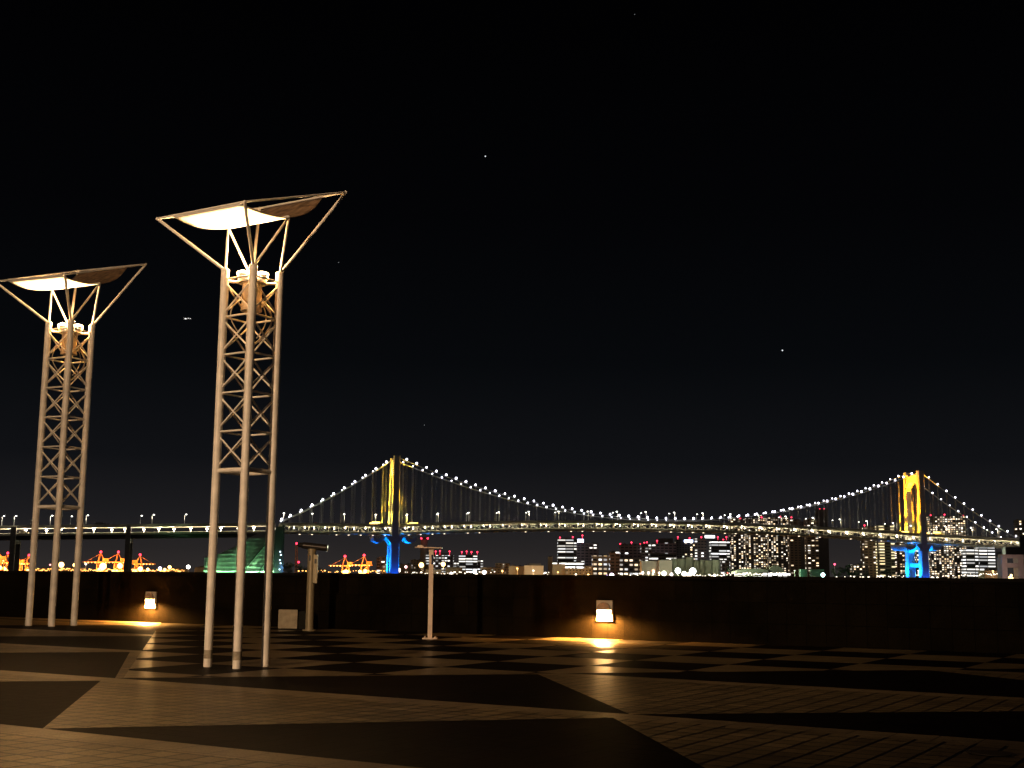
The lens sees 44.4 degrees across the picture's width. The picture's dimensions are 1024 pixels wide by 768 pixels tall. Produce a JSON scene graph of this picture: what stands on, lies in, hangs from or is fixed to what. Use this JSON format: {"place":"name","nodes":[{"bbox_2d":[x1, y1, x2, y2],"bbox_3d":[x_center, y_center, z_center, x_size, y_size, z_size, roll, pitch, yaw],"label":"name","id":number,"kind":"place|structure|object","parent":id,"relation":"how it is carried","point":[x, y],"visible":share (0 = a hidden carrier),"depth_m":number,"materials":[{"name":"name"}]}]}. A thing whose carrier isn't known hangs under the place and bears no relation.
{"place":"outdoors","nodes":[
{"label":"outdoors","id":0,"kind":"place"},
{"bbox_2d":[37,568,381,572],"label":"port lights","id":1,"kind":"object","parent":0,"point":[160,570],"visible":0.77,"depth_m":1887.65,"materials":[{"name":"yellow"}]},
{"bbox_2d":[295,542,299,572],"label":"signal mast","id":2,"kind":"object","parent":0,"point":[296,543],"visible":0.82,"depth_m":2276.52,"materials":[{"name":"metal"}]},
{"bbox_2d":[0,618,1023,767],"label":"plaza ground","id":3,"kind":"structure","parent":0,"point":[575,743],"depth_m":13.29,"materials":[{"name":"stone"}]},
{"bbox_2d":[0,263,146,626],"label":"lamp tower","id":4,"kind":"structure","parent":3,"relation":"on","point":[70,331],"depth_m":29.65,"materials":[{"name":"metal"}]},
{"bbox_2d":[156,191,346,668],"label":"lamp tower","id":5,"kind":"structure","parent":3,"relation":"on","point":[252,280],"depth_m":17.00,"materials":[{"name":"metal"}]},
{"bbox_2d":[278,609,305,628],"bbox_3d":[-4.951,5.351,28.508,0.658,0.438,0.400,1,-9,0],"label":"step box","id":6,"kind":"object","parent":3,"relation":"on","point":[291,618],"visible":0.86,"depth_m":28.33,"materials":[{"name":"beige"}]},
{"bbox_2d":[415,545,442,638],"bbox_3d":[-1.653,4.088,24.652,0.528,1.816,0.360,1,-9,0],"label":"information post","id":7,"kind":"object","parent":3,"relation":"on","point":[430,589],"visible":1,"depth_m":24.61,"materials":[{"name":"paint"}]},
{"bbox_2d":[0,571,1023,653],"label":"embankment wall","id":8,"kind":"structure","parent":3,"relation":"on","point":[977,615],"depth_m":25.20,"materials":[{"name":"concrete"}]},
{"bbox_2d":[145,592,156,607],"bbox_3d":[-9.136,5.452,31.646,0.360,0.410,0.090,-5,-10,31],"label":"wall lamp","id":9,"kind":"object","parent":8,"relation":"attached to","point":[150,599],"visible":1,"depth_m":31.61,"materials":[{"name":"glass"}]},
{"bbox_2d":[596,600,612,620],"bbox_3d":[1.849,4.546,25.128,0.360,0.410,0.090,-5,-10,31],"label":"wall lamp","id":10,"kind":"object","parent":8,"relation":"attached to","point":[604,610],"visible":1,"depth_m":25.10,"materials":[{"name":"glass"}]},
{"bbox_2d":[0,617,1023,767],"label":"plaza granite strips","id":11,"kind":"object","parent":3,"relation":"on","point":[214,750],"visible":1,"depth_m":10.56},
{"bbox_2d":[0,619,1023,767],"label":"plaza triangle paving","id":12,"kind":"structure","parent":0,"point":[110,704],"depth_m":10.89,"materials":[{"name":"stone"}]},
{"bbox_2d":[0,0,1023,577],"label":"sky","id":13,"kind":"structure","parent":0,"point":[597,310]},
{"bbox_2d":[124,626,1023,676],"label":"plaza checker paving","id":14,"kind":"structure","parent":0,"point":[277,661],"depth_m":19.30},
{"bbox_2d":[297,542,327,630],"bbox_3d":[-4.436,4.474,27.719,0.679,1.939,0.296,1,-9,0],"label":"coin telescope","id":15,"kind":"object","parent":14,"relation":"on","point":[312,571],"visible":1,"depth_m":27.68,"materials":[{"name":"paint"}]},
{"bbox_2d":[279,456,1019,577],"bbox_3d":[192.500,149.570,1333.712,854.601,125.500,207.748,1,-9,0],"label":"suspension bridge","id":16,"kind":"structure","parent":0,"point":[922,545],"depth_m":1321.41,"materials":[{"name":"paint"}]},
{"bbox_2d":[997,536,1023,577],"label":"bridge pier","id":17,"kind":"structure","parent":16,"relation":"attached to","point":[1016,554],"depth_m":1388.79,"materials":[{"name":"grey concrete"}]},
{"bbox_2d":[412,571,995,577],"bbox_3d":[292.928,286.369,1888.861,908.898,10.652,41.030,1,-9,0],"label":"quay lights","id":18,"kind":"object","parent":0,"point":[730,574],"visible":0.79,"depth_m":1886.51,"materials":[{"name":"white"}]},
{"bbox_3d":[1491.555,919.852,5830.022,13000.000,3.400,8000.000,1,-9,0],"label":"far shore ground","id":19,"kind":"structure","parent":0,"visible":0},
{"bbox_2d":[0,554,6,570],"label":"harbour crane","id":20,"kind":"object","parent":19,"relation":"on","point":[3,558],"visible":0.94,"depth_m":2274.24,"materials":[{"name":"paint"}]},
{"bbox_2d":[0,552,8,570],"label":"harbour crane","id":21,"kind":"object","parent":19,"relation":"on","point":[5,568],"visible":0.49,"depth_m":2319.74,"materials":[{"name":"paint"}]},
{"bbox_2d":[2,560,24,570],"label":"harbour crane","id":22,"kind":"object","parent":19,"relation":"on","point":[21,562],"visible":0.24,"depth_m":2471.70,"materials":[{"name":"paint"}]},
{"bbox_2d":[23,554,29,570],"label":"harbour crane","id":23,"kind":"object","parent":19,"relation":"on","point":[27,563],"visible":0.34,"depth_m":2472.48,"materials":[{"name":"paint"}]},
{"bbox_2d":[36,567,64,570],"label":"building","id":24,"kind":"structure","parent":19,"relation":"on","point":[47,569],"depth_m":2274.07,"materials":[{"name":"yellow"}]},
{"bbox_2d":[65,567,85,570],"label":"building","id":25,"kind":"structure","parent":19,"relation":"on","point":[82,569],"depth_m":2323.87,"materials":[{"name":"yellow"}]},
{"bbox_2d":[83,551,108,570],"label":"harbour crane","id":26,"kind":"object","parent":19,"relation":"on","point":[104,559],"visible":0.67,"depth_m":2571.13,"materials":[{"name":"paint"}]},
{"bbox_2d":[100,563,105,569],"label":"floodlight mast","id":27,"kind":"object","parent":19,"relation":"on","point":[102,566],"visible":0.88,"depth_m":2369.60,"materials":[{"name":"metal"}]},
{"bbox_2d":[103,551,123,570],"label":"harbour crane","id":28,"kind":"object","parent":19,"relation":"on","point":[121,560],"visible":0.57,"depth_m":2571.69,"materials":[{"name":"paint"}]},
{"bbox_2d":[132,554,153,571],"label":"harbour crane","id":29,"kind":"object","parent":19,"relation":"on","point":[135,562],"visible":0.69,"depth_m":2670.53,"materials":[{"name":"paint"}]},
{"bbox_2d":[160,568,188,571],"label":"building","id":30,"kind":"structure","parent":19,"relation":"on","point":[182,570],"depth_m":2471.91,"materials":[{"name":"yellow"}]},
{"bbox_2d":[194,566,203,571],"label":"building","id":31,"kind":"structure","parent":19,"relation":"on","point":[199,569],"depth_m":2274.48,"materials":[{"name":"brown"}]},
{"bbox_2d":[283,563,289,572],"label":"tree","id":32,"kind":"object","parent":19,"relation":"on","point":[284,565],"visible":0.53,"depth_m":1979.86,"materials":[{"name":"brown plant"}]},
{"bbox_2d":[285,562,300,571],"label":"tree","id":33,"kind":"object","parent":19,"relation":"on","point":[291,567],"visible":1,"depth_m":1989.45,"materials":[{"name":"brown plant"}]},
{"bbox_2d":[296,566,306,572],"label":"tree","id":34,"kind":"object","parent":19,"relation":"on","point":[304,568],"visible":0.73,"depth_m":1975.09,"materials":[{"name":"brown plant"}]},
{"bbox_2d":[329,555,352,572],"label":"harbour crane","id":35,"kind":"object","parent":19,"relation":"on","point":[349,564],"visible":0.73,"depth_m":2472.64,"materials":[{"name":"paint"}]},
{"bbox_2d":[352,554,372,572],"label":"harbour crane","id":36,"kind":"object","parent":19,"relation":"on","point":[368,563],"visible":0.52,"depth_m":2472.16,"materials":[{"name":"paint"}]},
{"bbox_2d":[376,556,386,572],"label":"building","id":37,"kind":"structure","parent":19,"relation":"on","point":[381,561],"depth_m":2573.82,"materials":[{"name":"brown"}]},
{"bbox_2d":[382,565,385,572],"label":"building","id":38,"kind":"structure","parent":19,"relation":"on","point":[383,568],"depth_m":2472.91,"materials":[{"name":"brown"}]},
{"bbox_2d":[399,563,411,573],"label":"building","id":39,"kind":"structure","parent":19,"relation":"on","point":[404,570],"depth_m":2670.97,"materials":[{"name":"brown"}]},
{"bbox_2d":[411,559,428,573],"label":"building","id":40,"kind":"structure","parent":19,"relation":"on","point":[416,569],"depth_m":2721.43,"materials":[{"name":"brown"}]},
{"bbox_2d":[420,537,428,559],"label":"chimney","id":41,"kind":"object","parent":19,"relation":"on","point":[424,543],"visible":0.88,"depth_m":3067.02,"materials":[{"name":"concrete"}]},
{"bbox_2d":[425,554,428,564],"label":"building","id":42,"kind":"structure","parent":19,"relation":"on","point":[427,559],"depth_m":2921.52,"materials":[{"name":"grey"}]},
{"bbox_2d":[425,568,441,573],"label":"building","id":43,"kind":"structure","parent":19,"relation":"on","point":[436,570],"depth_m":2274.53,"materials":[{"name":"brown"}]},
{"bbox_2d":[433,550,453,573],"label":"building","id":44,"kind":"structure","parent":19,"relation":"on","point":[447,559],"depth_m":2970.75,"materials":[{"name":"grey"}]},
{"bbox_2d":[445,566,480,573],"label":"building","id":45,"kind":"structure","parent":19,"relation":"on","point":[456,569],"depth_m":2374.31,"materials":[{"name":"grey"}]},
{"bbox_2d":[458,551,477,569],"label":"building","id":46,"kind":"structure","parent":19,"relation":"on","point":[467,561],"depth_m":2970.46,"materials":[{"name":"grey"}]},
{"bbox_2d":[477,560,483,569],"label":"building","id":47,"kind":"structure","parent":19,"relation":"on","point":[479,564],"depth_m":2959.52,"materials":[{"name":"grey"}]},
{"bbox_2d":[481,563,509,573],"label":"building","id":48,"kind":"structure","parent":19,"relation":"on","point":[498,568],"depth_m":2324.71,"materials":[{"name":"brown"}]},
{"bbox_2d":[509,565,523,574],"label":"building","id":49,"kind":"structure","parent":19,"relation":"on","point":[512,569],"depth_m":2275.01,"materials":[{"name":"brown"}]},
{"bbox_2d":[524,564,543,574],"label":"building","id":50,"kind":"structure","parent":19,"relation":"on","point":[536,568],"depth_m":2255.53,"materials":[{"name":"grey"}]},
{"bbox_2d":[548,556,552,574],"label":"building","id":51,"kind":"structure","parent":19,"relation":"on","point":[550,560],"depth_m":2425.21,"materials":[{"name":"grey"}]},
{"bbox_2d":[552,563,564,574],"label":"building","id":52,"kind":"structure","parent":19,"relation":"on","point":[559,568],"depth_m":2275.39,"materials":[{"name":"brown"}]},
{"bbox_2d":[557,536,576,560],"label":"building","id":53,"kind":"structure","parent":19,"relation":"on","point":[566,548],"depth_m":2677.89,"materials":[{"name":"grey"}]},
{"bbox_2d":[553,560,583,567],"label":"building","id":54,"kind":"structure","parent":19,"relation":"on","point":[574,564],"depth_m":2475.06,"materials":[{"name":"grey"}]},
{"bbox_2d":[565,567,584,574],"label":"building","id":55,"kind":"structure","parent":19,"relation":"on","point":[574,571],"depth_m":2264.99,"materials":[{"name":"brown"}]},
{"bbox_2d":[577,535,598,565],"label":"building","id":56,"kind":"structure","parent":19,"relation":"on","point":[586,552],"depth_m":2726.56,"materials":[{"name":"grey"}]},
{"bbox_2d":[584,566,592,574],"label":"building","id":57,"kind":"structure","parent":19,"relation":"on","point":[589,570],"depth_m":2255.41,"materials":[{"name":"brown"}]},
{"bbox_2d":[592,554,608,574],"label":"building","id":58,"kind":"structure","parent":19,"relation":"on","point":[600,563],"depth_m":2326.35,"materials":[{"name":"brown"}]},
{"bbox_2d":[609,551,619,574],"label":"building","id":59,"kind":"structure","parent":19,"relation":"on","point":[614,562],"depth_m":2307.42,"materials":[{"name":"brown"}]},
{"bbox_2d":[620,556,639,574],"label":"building","id":60,"kind":"structure","parent":19,"relation":"on","point":[630,565],"depth_m":2375.38,"materials":[{"name":"grey"}]},
{"bbox_2d":[619,542,640,560],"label":"building","id":61,"kind":"structure","parent":19,"relation":"on","point":[629,550],"depth_m":2677.44,"materials":[{"name":"grey"}]},
{"bbox_2d":[640,540,657,560],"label":"building","id":62,"kind":"structure","parent":19,"relation":"on","point":[646,548],"depth_m":2657.98,"materials":[{"name":"grey"}]},
{"bbox_2d":[640,559,658,575],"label":"building","id":63,"kind":"structure","parent":19,"relation":"on","point":[650,565],"depth_m":2127.96,"materials":[{"name":"grey"}]},
{"bbox_2d":[649,552,675,560],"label":"building","id":64,"kind":"structure","parent":19,"relation":"on","point":[655,556],"depth_m":2626.34,"materials":[{"name":"grey"}]},
{"bbox_2d":[652,538,675,552],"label":"building","id":65,"kind":"structure","parent":19,"relation":"on","point":[664,545],"depth_m":2698.70,"materials":[{"name":"grey"}]},
{"bbox_2d":[657,559,671,575],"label":"building","id":66,"kind":"structure","parent":19,"relation":"on","point":[665,565],"depth_m":2118.11,"materials":[{"name":"grey"}]},
{"bbox_2d":[671,558,677,575],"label":"silo","id":67,"kind":"object","parent":19,"relation":"on","point":[674,563],"visible":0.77,"depth_m":2132.92,"materials":[{"name":"green"}]},
{"bbox_2d":[678,558,685,575],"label":"silo","id":68,"kind":"object","parent":19,"relation":"on","point":[682,564],"visible":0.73,"depth_m":2133.06,"materials":[{"name":"green"}]},
{"bbox_2d":[675,536,694,559],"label":"building","id":69,"kind":"structure","parent":19,"relation":"on","point":[685,548],"depth_m":2757.61,"materials":[{"name":"grey"}]},
{"bbox_2d":[685,557,693,575],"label":"silo","id":70,"kind":"object","parent":19,"relation":"on","point":[689,563],"visible":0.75,"depth_m":2132.85,"materials":[{"name":"green"}]},
{"bbox_2d":[690,568,695,573],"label":"floodlight mast","id":71,"kind":"object","parent":19,"relation":"on","point":[692,570],"visible":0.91,"depth_m":1965.01,"materials":[{"name":"metal"}]},
{"bbox_2d":[694,560,699,575],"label":"silo","id":72,"kind":"object","parent":19,"relation":"on","point":[697,565],"visible":0.73,"depth_m":2133.69,"materials":[{"name":"green"}]},
{"bbox_2d":[693,536,705,559],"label":"building","id":73,"kind":"structure","parent":19,"relation":"on","point":[700,547],"depth_m":2777.51,"materials":[{"name":"grey"}]},
{"bbox_2d":[699,559,705,575],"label":"silo","id":74,"kind":"object","parent":19,"relation":"on","point":[702,568],"visible":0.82,"depth_m":2133.41,"materials":[{"name":"green"}]},
{"bbox_2d":[705,560,711,575],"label":"silo","id":75,"kind":"object","parent":19,"relation":"on","point":[708,566],"visible":0.81,"depth_m":2132.70,"materials":[{"name":"green"}]},
{"bbox_2d":[705,535,714,559],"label":"building","id":76,"kind":"structure","parent":19,"relation":"on","point":[707,546],"depth_m":2798.03,"materials":[{"name":"grey"}]},
{"bbox_2d":[712,559,720,575],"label":"silo","id":77,"kind":"object","parent":19,"relation":"on","point":[715,566],"visible":0.76,"depth_m":2132.23,"materials":[{"name":"green"}]},
{"bbox_2d":[709,536,729,559],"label":"building","id":78,"kind":"structure","parent":19,"relation":"on","point":[719,549],"depth_m":2727.97,"materials":[{"name":"grey"}]},
{"bbox_2d":[720,559,729,575],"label":"building","id":79,"kind":"structure","parent":19,"relation":"on","point":[724,564],"depth_m":2277.18,"materials":[{"name":"grey"}]},
{"bbox_2d":[725,567,733,575],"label":"tree","id":80,"kind":"object","parent":19,"relation":"on","point":[728,570],"visible":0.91,"depth_m":1957.31,"materials":[{"name":"green plant"}]},
{"bbox_2d":[729,518,744,575],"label":"building","id":81,"kind":"structure","parent":19,"relation":"on","point":[737,551],"depth_m":2877.17,"materials":[{"name":"grey"}]},
{"bbox_2d":[744,517,766,568],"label":"building","id":82,"kind":"structure","parent":19,"relation":"on","point":[755,551],"depth_m":2897.04,"materials":[{"name":"grey"}]},
{"bbox_2d":[732,565,790,576],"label":"terminal building","id":83,"kind":"structure","parent":19,"relation":"on","point":[773,569],"depth_m":1979.56,"materials":[{"name":"grey"}]},
{"bbox_2d":[766,516,791,572],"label":"building","id":84,"kind":"structure","parent":19,"relation":"on","point":[777,550],"depth_m":2877.96,"materials":[{"name":"grey"}]},
{"bbox_2d":[787,519,800,576],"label":"building","id":85,"kind":"structure","parent":19,"relation":"on","point":[794,551],"depth_m":2827.75,"materials":[{"name":"brown"}]},
{"bbox_2d":[800,521,804,568],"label":"building","id":86,"kind":"structure","parent":19,"relation":"on","point":[802,551],"depth_m":2925.92,"materials":[{"name":"grey"}]},
{"bbox_2d":[799,569,806,576],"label":"container stack","id":87,"kind":"object","parent":19,"relation":"on","point":[802,572],"visible":0.58,"depth_m":1879.72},
{"bbox_2d":[804,518,819,576],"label":"building","id":88,"kind":"structure","parent":19,"relation":"on","point":[811,550],"depth_m":2828.46,"materials":[{"name":"brown"}]},
{"bbox_2d":[810,569,823,576],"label":"container stack","id":89,"kind":"object","parent":19,"relation":"on","point":[815,572],"visible":0.5,"depth_m":1879.74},
{"bbox_2d":[815,508,829,576],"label":"building","id":90,"kind":"structure","parent":19,"relation":"on","point":[821,517],"depth_m":2977.39,"materials":[{"name":"brown"}]},
{"bbox_2d":[831,567,846,576],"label":"tree","id":91,"kind":"object","parent":19,"relation":"on","point":[832,570],"visible":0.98,"depth_m":1928.10,"materials":[{"name":"brown plant"}]},
{"bbox_2d":[838,567,852,576],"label":"tree","id":92,"kind":"object","parent":19,"relation":"on","point":[849,573],"visible":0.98,"depth_m":1929.31,"materials":[{"name":"brown plant"}]},
{"bbox_2d":[845,564,853,576],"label":"tree","id":93,"kind":"object","parent":19,"relation":"on","point":[848,567],"visible":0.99,"depth_m":1939.15,"materials":[{"name":"brown plant"}]},
{"bbox_2d":[849,563,868,576],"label":"building","id":94,"kind":"structure","parent":19,"relation":"on","point":[862,568],"depth_m":2375.40,"materials":[{"name":"grey"}]},
{"bbox_2d":[852,571,868,576],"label":"tree","id":95,"kind":"object","parent":19,"relation":"on","point":[859,574],"visible":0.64,"depth_m":1922.74,"materials":[{"name":"brown plant"}]},
{"bbox_2d":[860,525,875,576],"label":"building","id":96,"kind":"structure","parent":19,"relation":"on","point":[868,554],"depth_m":2677.85,"materials":[{"name":"brown"}]},
{"bbox_2d":[875,524,895,576],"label":"building","id":97,"kind":"structure","parent":19,"relation":"on","point":[885,555],"depth_m":2628.31,"materials":[{"name":"grey"}]},
{"bbox_2d":[883,569,890,576],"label":"tree","id":98,"kind":"object","parent":19,"relation":"on","point":[885,571],"visible":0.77,"depth_m":1879.36,"materials":[{"name":"brown plant"}]},
{"bbox_2d":[895,542,904,576],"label":"building","id":99,"kind":"structure","parent":19,"relation":"on","point":[900,562],"depth_m":2674.71,"materials":[{"name":"grey"}]},
{"bbox_2d":[896,573,904,577],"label":"tree","id":100,"kind":"object","parent":19,"relation":"on","point":[901,575],"visible":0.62,"depth_m":1876.33,"materials":[{"name":"brown plant"}]},
{"bbox_2d":[914,549,918,577],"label":"building","id":101,"kind":"structure","parent":19,"relation":"on","point":[916,553],"depth_m":2874.61,"materials":[{"name":"grey"}]},
{"bbox_2d":[926,514,951,577],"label":"building","id":102,"kind":"structure","parent":19,"relation":"on","point":[940,565],"depth_m":2777.21,"materials":[{"name":"grey"}]},
{"bbox_2d":[949,515,966,577],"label":"building","id":103,"kind":"structure","parent":19,"relation":"on","point":[956,564],"depth_m":2763.46,"materials":[{"name":"grey"}]},
{"bbox_2d":[961,548,978,577],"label":"building","id":104,"kind":"structure","parent":19,"relation":"on","point":[969,562],"depth_m":2477.95,"materials":[{"name":"grey"}]},
{"bbox_2d":[974,547,995,569],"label":"building","id":105,"kind":"structure","parent":19,"relation":"on","point":[986,557],"depth_m":2497.81,"materials":[{"name":"grey"}]},
{"bbox_2d":[978,569,997,577],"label":"building","id":106,"kind":"structure","parent":19,"relation":"on","point":[985,571],"depth_m":1978.91,"materials":[{"name":"brown"}]},
{"bbox_2d":[995,551,1001,568],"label":"building","id":107,"kind":"structure","parent":19,"relation":"on","point":[997,554],"depth_m":2528.20,"materials":[{"name":"grey"}]},
{"bbox_2d":[1013,519,1023,558],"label":"building","id":108,"kind":"structure","parent":19,"relation":"on","point":[1018,528],"depth_m":2589.17,"materials":[{"name":"grey"}]},
{"label":"water","id":109,"kind":"structure","parent":0,"visible":0},
{"bbox_2d":[0,523,274,571],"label":"approach viaduct","id":110,"kind":"object","parent":109,"relation":"on","point":[14,537],"visible":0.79,"depth_m":1201.39,"materials":[{"name":"paint"}]},
{"bbox_2d":[204,525,284,572],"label":"bridge anchorage","id":111,"kind":"object","parent":109,"relation":"in","point":[255,554],"visible":0.56,"depth_m":1216.84,"materials":[{"name":"concrete"}]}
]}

